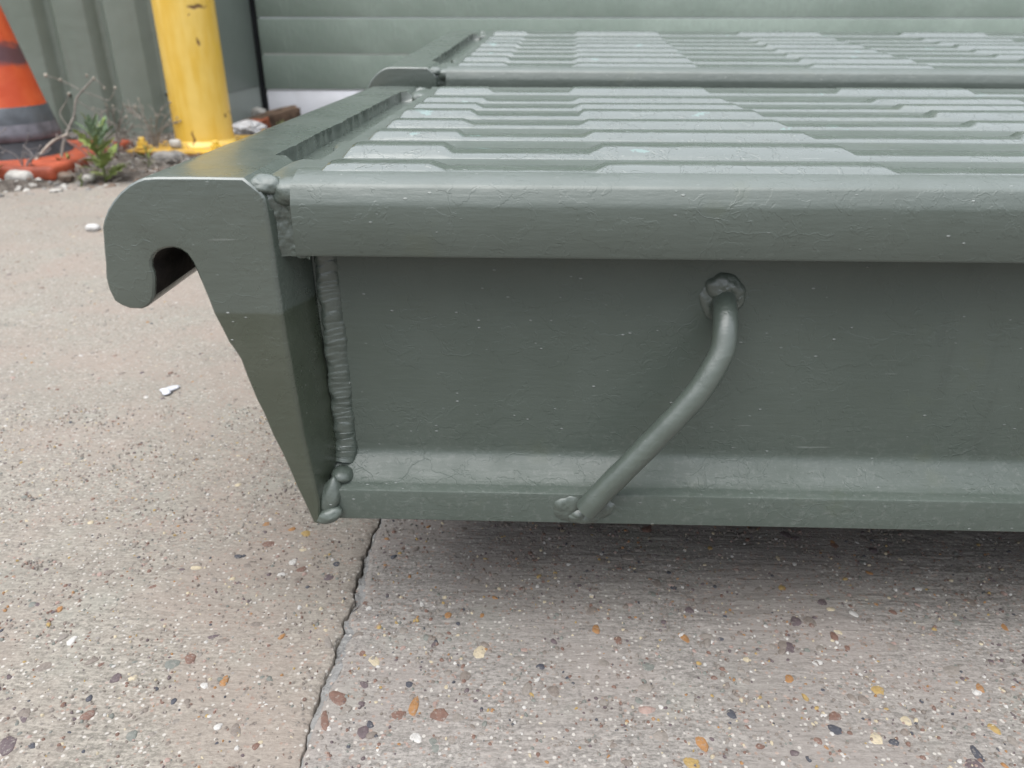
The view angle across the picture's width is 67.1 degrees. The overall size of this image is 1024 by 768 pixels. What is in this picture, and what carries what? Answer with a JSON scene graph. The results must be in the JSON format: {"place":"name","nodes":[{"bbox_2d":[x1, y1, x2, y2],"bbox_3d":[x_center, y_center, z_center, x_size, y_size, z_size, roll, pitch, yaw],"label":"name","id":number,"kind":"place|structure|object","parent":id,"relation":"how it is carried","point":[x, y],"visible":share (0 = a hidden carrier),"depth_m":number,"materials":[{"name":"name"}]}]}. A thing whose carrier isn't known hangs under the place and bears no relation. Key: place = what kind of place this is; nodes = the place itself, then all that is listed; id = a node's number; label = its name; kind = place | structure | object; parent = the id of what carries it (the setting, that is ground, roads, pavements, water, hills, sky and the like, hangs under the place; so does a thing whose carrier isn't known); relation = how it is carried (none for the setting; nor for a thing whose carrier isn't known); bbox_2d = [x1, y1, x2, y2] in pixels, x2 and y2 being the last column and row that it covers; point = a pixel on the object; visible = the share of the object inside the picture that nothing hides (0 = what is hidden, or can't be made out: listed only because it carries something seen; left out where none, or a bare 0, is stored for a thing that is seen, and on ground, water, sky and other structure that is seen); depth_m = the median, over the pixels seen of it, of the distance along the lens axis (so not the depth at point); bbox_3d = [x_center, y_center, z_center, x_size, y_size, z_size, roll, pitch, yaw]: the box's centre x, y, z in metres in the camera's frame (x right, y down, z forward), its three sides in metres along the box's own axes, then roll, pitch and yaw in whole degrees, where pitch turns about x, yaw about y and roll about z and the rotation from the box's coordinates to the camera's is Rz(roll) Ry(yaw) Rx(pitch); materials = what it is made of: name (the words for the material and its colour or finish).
{"place":"outdoors","nodes":[
{"label":"outdoors","id":0,"kind":"place"},
{"bbox_2d":[0,132,176,192],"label":"soil strip","id":1,"kind":"object","parent":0,"point":[8,185],"visible":0.05,"depth_m":1.69,"materials":[{"name":"soil"}]},
{"bbox_2d":[4,170,33,180],"bbox_3d":[-1.052,-0.440,1.647,0.061,0.032,0.039,1,25,2],"label":"rubble stone","id":2,"kind":"object","parent":1,"relation":"on","point":[21,175],"visible":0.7,"depth_m":1.63,"materials":[{"name":"white stone"}]},
{"bbox_2d":[0,133,51,165],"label":"dry weed","id":3,"kind":"object","parent":1,"relation":"on","point":[32,156],"visible":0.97,"depth_m":1.65,"materials":[{"name":"grey plant"}]},
{"bbox_2d":[34,133,67,159],"bbox_3d":[-1.053,-0.521,1.744,0.014,0.080,0.111,22,33,38],"label":"dry stalk","id":4,"kind":"object","parent":1,"relation":"on","point":[44,149],"visible":0.59,"depth_m":1.75,"materials":[{"name":"beige plant"}]},
{"bbox_2d":[57,172,72,182],"bbox_3d":[-0.979,-0.447,1.676,0.052,0.026,0.030,1,25,2],"label":"rubble stone","id":5,"kind":"object","parent":1,"relation":"on","point":[66,179],"visible":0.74,"depth_m":1.67,"materials":[{"name":"brown stone"}]},
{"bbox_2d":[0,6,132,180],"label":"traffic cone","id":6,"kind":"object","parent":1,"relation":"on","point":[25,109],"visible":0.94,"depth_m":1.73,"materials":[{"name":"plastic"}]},
{"bbox_2d":[43,73,122,156],"bbox_3d":[-1.004,-0.600,1.790,0.172,0.223,0.099,-20,32,-35],"label":"dry weed","id":7,"kind":"object","parent":1,"relation":"on","point":[74,111],"visible":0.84,"depth_m":1.77,"materials":[{"name":"beige plant"}]},
{"bbox_2d":[55,127,121,167],"bbox_3d":[-0.949,-0.533,1.754,0.149,0.102,0.087,1,25,2],"label":"dry weed","id":8,"kind":"object","parent":1,"relation":"on","point":[66,136],"visible":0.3,"depth_m":1.75,"materials":[{"name":"plant"}]},
{"bbox_2d":[82,174,96,181],"bbox_3d":[-0.915,-0.445,1.669,0.028,0.017,0.021,1,25,2],"label":"rubble stone","id":9,"kind":"object","parent":1,"relation":"on","point":[85,176],"visible":0.94,"depth_m":1.66,"materials":[{"name":"grey stone"}]},
{"bbox_2d":[0,135,191,196],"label":"loose gravel","id":10,"kind":"structure","parent":1,"relation":"on","point":[64,186],"depth_m":1.64,"materials":[{"name":"grey gravel"}]},
{"bbox_2d":[90,103,139,158],"bbox_3d":[-0.957,-0.612,1.873,0.141,0.140,0.094,1,25,2],"label":"dry weed","id":11,"kind":"object","parent":1,"relation":"on","point":[124,132],"visible":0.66,"depth_m":1.87,"materials":[{"name":"beige plant"}]},
{"bbox_2d":[0,0,262,136],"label":"cladding wall","id":12,"kind":"structure","parent":1,"relation":"on","point":[108,45],"depth_m":2.21,"materials":[{"name":"metal"}]},
{"bbox_2d":[249,0,1023,114],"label":"sectional door","id":13,"kind":"structure","parent":12,"relation":"attached to","point":[299,60],"depth_m":2.49,"materials":[{"name":"metal"}]},
{"bbox_2d":[262,54,407,89],"bbox_3d":[1.444,-1.017,2.530,4.550,0.107,0.040,1,25,2],"label":"door panel","id":14,"kind":"structure","parent":13,"relation":"in","point":[281,71],"depth_m":2.57,"materials":[{"name":"metal"}]},
{"bbox_2d":[255,0,1023,17],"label":"door panel","id":15,"kind":"structure","parent":13,"relation":"in","point":[264,8],"depth_m":2.46,"materials":[{"name":"metal"}]},
{"bbox_2d":[257,18,1023,53],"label":"door panel","id":16,"kind":"structure","parent":13,"relation":"in","point":[276,35],"depth_m":2.50,"materials":[{"name":"metal"}]},
{"bbox_2d":[137,145,154,166],"bbox_3d":[-0.864,-0.537,1.822,0.040,0.055,0.040,-12,28,-24],"label":"weed","id":17,"kind":"object","parent":1,"relation":"on","point":[147,154],"visible":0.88,"depth_m":1.82,"materials":[{"name":"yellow plant"}]},
{"bbox_2d":[121,98,180,146],"bbox_3d":[-0.897,-0.654,1.960,0.164,0.132,0.084,-2,25,-5],"label":"dry weed","id":18,"kind":"object","parent":1,"relation":"on","point":[155,143],"visible":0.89,"depth_m":1.96,"materials":[{"name":"beige plant"}]},
{"bbox_2d":[152,150,183,164],"bbox_3d":[-0.834,-0.550,1.874,0.070,0.034,0.053,1,25,2],"label":"rubble stone","id":19,"kind":"object","parent":1,"relation":"on","point":[157,156],"visible":0.76,"depth_m":1.85,"materials":[{"name":"grey stone"}]},
{"bbox_2d":[233,119,266,134],"bbox_3d":[-0.762,-0.738,2.229,0.092,0.050,0.071,14,29,28],"label":"plastic scrap","id":20,"kind":"object","parent":1,"relation":"on","point":[250,127],"visible":0.78,"depth_m":2.21,"materials":[{"name":"white plastic"}]},
{"bbox_2d":[241,117,270,127],"bbox_3d":[-0.784,-0.790,2.356,0.088,0.036,0.058,-8,32,-4],"label":"brick fragment","id":21,"kind":"object","parent":1,"relation":"on","point":[265,121],"visible":0.34,"depth_m":2.35,"materials":[{"name":"brick"}]},
{"bbox_2d":[251,107,266,116],"bbox_3d":[-0.814,-0.871,2.480,0.051,0.035,0.038,1,25,2],"label":"rubble stone","id":22,"kind":"object","parent":1,"relation":"on","point":[255,111],"visible":0.66,"depth_m":2.46,"materials":[{"name":"white stone"}]},
{"bbox_2d":[243,105,300,126],"bbox_3d":[-0.751,-0.833,2.423,0.176,0.038,0.066,-22,37,-15],"label":"timber offcut","id":23,"kind":"object","parent":1,"relation":"on","point":[278,115],"visible":0.54,"depth_m":2.41,"materials":[{"name":"brown wood"}]},
{"bbox_2d":[0,162,380,767],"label":"concrete slab","id":24,"kind":"structure","parent":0,"point":[181,572],"depth_m":0.53,"materials":[{"name":"grey concrete"}]},
{"bbox_2d":[73,173,83,186],"bbox_3d":[-0.920,-0.431,1.637,0.024,0.031,0.018,-9,27,-19],"label":"weed","id":25,"kind":"object","parent":24,"relation":"on","point":[81,184],"visible":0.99,"depth_m":1.64,"materials":[{"name":"green plant"}]},
{"bbox_2d":[85,223,100,231],"bbox_3d":[-0.702,-0.262,1.293,0.023,0.013,0.018,1,25,2],"label":"white stone","id":26,"kind":"object","parent":24,"relation":"on","point":[94,227],"visible":1,"depth_m":1.29,"materials":[{"name":"white stone"}]},
{"bbox_2d":[72,112,128,182],"bbox_3d":[-0.880,-0.506,1.649,0.112,0.147,0.094,-8,26,-17],"label":"weed","id":27,"kind":"object","parent":24,"relation":"on","point":[94,133],"visible":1,"depth_m":1.64,"materials":[{"name":"green plant"}]},
{"bbox_2d":[7,128,245,182],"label":"dead litter","id":28,"kind":"object","parent":24,"relation":"on","point":[139,160],"visible":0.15,"depth_m":1.81,"materials":[{"name":"brown plant"}]},
{"bbox_2d":[160,385,179,394],"bbox_3d":[-0.325,0.005,0.734,0.018,0.003,0.015,-19,31,-35],"label":"paper flake","id":29,"kind":"object","parent":24,"relation":"on","point":[166,390],"visible":1,"depth_m":0.73,"materials":[{"name":"white paper"}]},
{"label":"footing","id":30,"kind":"structure","parent":24,"relation":"on","visible":0},
{"bbox_2d":[126,0,264,156],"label":"bollard","id":31,"kind":"object","parent":30,"relation":"on","point":[188,37],"visible":0.81,"depth_m":1.91,"materials":[{"name":"yellow metal"}]},
{"bbox_2d":[169,139,181,148],"bbox_3d":[-0.848,-0.605,1.943,0.030,0.023,0.025,1,25,2],"label":"white pebble","id":32,"kind":"object","parent":31,"relation":"on","point":[175,143],"visible":0.98,"depth_m":1.93,"materials":[{"name":"white stone"}]},
{"bbox_2d":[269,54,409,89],"bbox_3d":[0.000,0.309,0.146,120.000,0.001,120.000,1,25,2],"label":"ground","id":33,"kind":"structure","parent":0,"point":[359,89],"depth_m":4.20,"materials":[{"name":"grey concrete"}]},
{"bbox_2d":[301,519,382,767],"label":"joint mortar","id":34,"kind":"object","parent":33,"relation":"on","point":[359,596],"visible":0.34,"depth_m":0.44,"materials":[{"name":"grey concrete"}]},
{"bbox_2d":[302,519,1023,767],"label":"concrete slab","id":35,"kind":"structure","parent":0,"point":[490,644],"depth_m":0.43,"materials":[{"name":"grey concrete"}]},
{"bbox_3d":[1.049,-0.097,0.866,0.120,0.075,1.200,1,25,2],"label":"timber bearer","id":36,"kind":"object","parent":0,"visible":0},
{"bbox_2d":[103,86,1023,531],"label":"vehicle ramp","id":37,"kind":"structure","parent":36,"relation":"on","point":[745,306],"depth_m":0.39,"materials":[{"name":"paint"}]},
{"bbox_2d":[368,30,1023,88],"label":"vehicle ramp","id":38,"kind":"structure","parent":36,"relation":"on","point":[750,59],"depth_m":0.86,"materials":[{"name":"paint"}]}
]}

